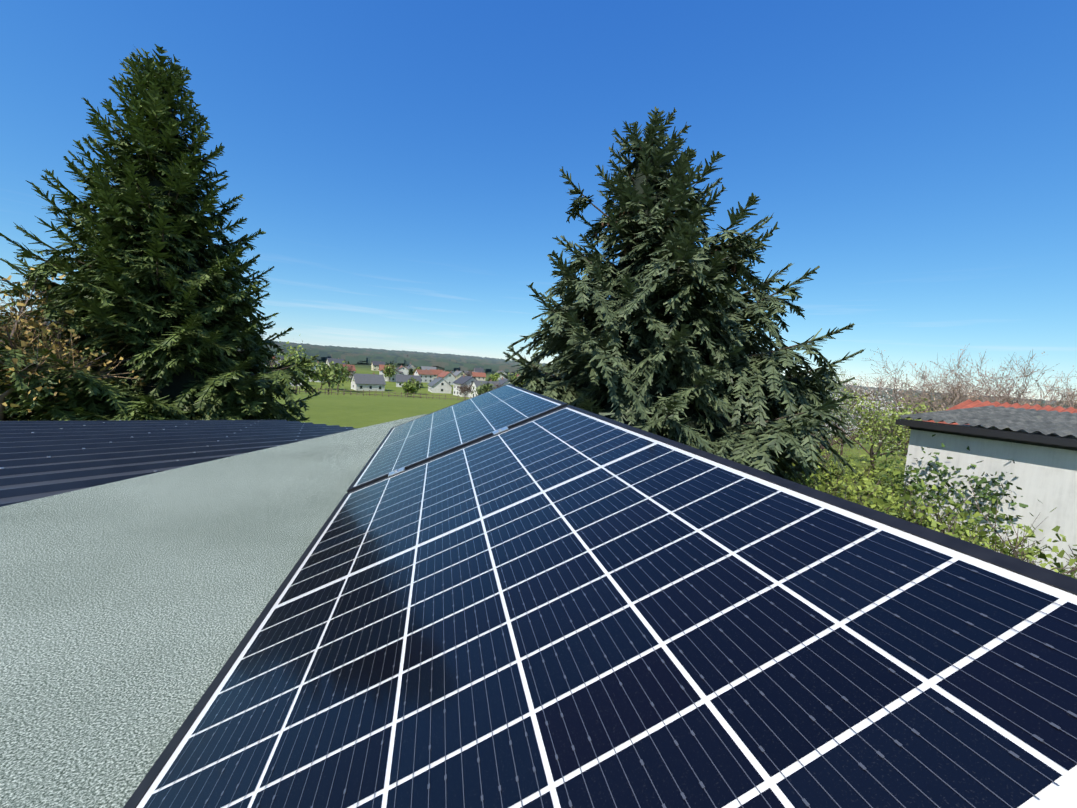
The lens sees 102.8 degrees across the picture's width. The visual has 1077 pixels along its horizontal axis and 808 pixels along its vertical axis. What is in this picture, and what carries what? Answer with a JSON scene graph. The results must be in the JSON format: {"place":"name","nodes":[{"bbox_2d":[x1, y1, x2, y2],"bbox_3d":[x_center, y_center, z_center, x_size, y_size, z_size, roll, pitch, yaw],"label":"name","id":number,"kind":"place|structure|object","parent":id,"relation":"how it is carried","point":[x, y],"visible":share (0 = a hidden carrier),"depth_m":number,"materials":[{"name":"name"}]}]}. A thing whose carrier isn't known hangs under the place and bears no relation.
{"place":"outdoors","nodes":[
{"label":"outdoors","id":0,"kind":"place"},
{"bbox_2d":[0,0,1076,400],"label":"sky","id":1,"kind":"structure","parent":0,"point":[399,163],"materials":[{"name":"blue"}]},
{"bbox_2d":[273,357,935,509],"bbox_3d":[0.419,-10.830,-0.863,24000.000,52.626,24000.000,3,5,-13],"label":"terrain","id":2,"kind":"structure","parent":0,"point":[359,410],"depth_m":32.51,"materials":[{"name":"green plant"}]},
{"bbox_2d":[0,316,20,393],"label":"spruce","id":3,"kind":"object","parent":2,"relation":"on","point":[6,336],"depth_m":10.38,"materials":[{"name":"green plant"}]},
{"bbox_2d":[0,268,152,420],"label":"shrub","id":4,"kind":"object","parent":2,"relation":"on","point":[57,348],"visible":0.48,"depth_m":7.62,"materials":[{"name":"plant"}]},
{"bbox_2d":[0,44,320,422],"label":"spruce","id":5,"kind":"object","parent":2,"relation":"on","point":[160,279],"visible":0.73,"depth_m":8.92,"materials":[{"name":"green plant"}]},
{"bbox_2d":[0,414,426,807],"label":"flat roof surface","id":6,"kind":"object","parent":2,"relation":"on","point":[131,609],"depth_m":1.08,"materials":[{"name":"grey concrete"}]},
{"bbox_2d":[0,420,357,506],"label":"corrugated metal roof","id":7,"kind":"structure","parent":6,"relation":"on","point":[40,459],"depth_m":4.33,"materials":[{"name":"metal"}]},
{"bbox_3d":[-0.339,0.298,1.918,0.957,0.437,3.640,3,5,-13],"label":"tilt rack","id":8,"kind":"object","parent":6,"relation":"on","visible":0},
{"bbox_2d":[388,426,507,476],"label":"panel clamps","id":9,"kind":"object","parent":8,"relation":"attached to","point":[396,471],"visible":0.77,"depth_m":1.87,"materials":[{"name":"silver metal"}]},
{"bbox_2d":[347,384,567,492],"bbox_3d":[-0.530,0.114,2.776,0.962,0.459,1.755,3,5,-13],"label":"solar module","id":10,"kind":"object","parent":8,"relation":"on","point":[426,438],"visible":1,"depth_m":2.37,"materials":[{"name":"blue"}]},
{"bbox_2d":[123,405,1076,807],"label":"solar module","id":11,"kind":"object","parent":8,"relation":"on","point":[569,607],"visible":1,"depth_m":0.51,"materials":[{"name":"blue"}]},
{"bbox_2d":[293,386,471,400],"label":"meadow fence","id":12,"kind":"object","parent":2,"relation":"on","point":[369,391],"visible":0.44,"depth_m":82.84,"materials":[{"name":"brown wood"}]},
{"bbox_2d":[0,314,1076,407],"bbox_3d":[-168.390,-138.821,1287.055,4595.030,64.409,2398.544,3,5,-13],"label":"hill forest","id":13,"kind":"object","parent":2,"relation":"on","point":[356,355],"visible":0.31,"depth_m":755.86,"materials":[{"name":"green plant"}]},
{"bbox_2d":[258,334,925,442],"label":"village trees","id":14,"kind":"object","parent":2,"relation":"on","point":[333,374],"visible":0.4,"depth_m":164.34,"materials":[{"name":"green plant"}]},
{"bbox_2d":[265,355,944,436],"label":"village houses","id":15,"kind":"structure","parent":2,"relation":"on","point":[440,381],"depth_m":217.25,"materials":[{"name":"paint"}]},
{"bbox_2d":[498,106,864,486],"bbox_3d":[2.869,-1.291,8.589,7.138,8.427,6.727,3,5,-13],"label":"fir","id":16,"kind":"object","parent":2,"relation":"on","point":[642,335],"visible":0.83,"depth_m":6.96,"materials":[{"name":"green plant"}]},
{"bbox_2d":[776,343,1076,578],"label":"bushes","id":17,"kind":"object","parent":2,"relation":"on","point":[880,426],"visible":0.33,"depth_m":9.19,"materials":[{"name":"green plant"}]},
{"bbox_2d":[895,399,1076,576],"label":"neighbour shed","id":18,"kind":"structure","parent":2,"relation":"on","point":[1037,444],"depth_m":7.75,"materials":[{"name":"grey paint"}]}
]}

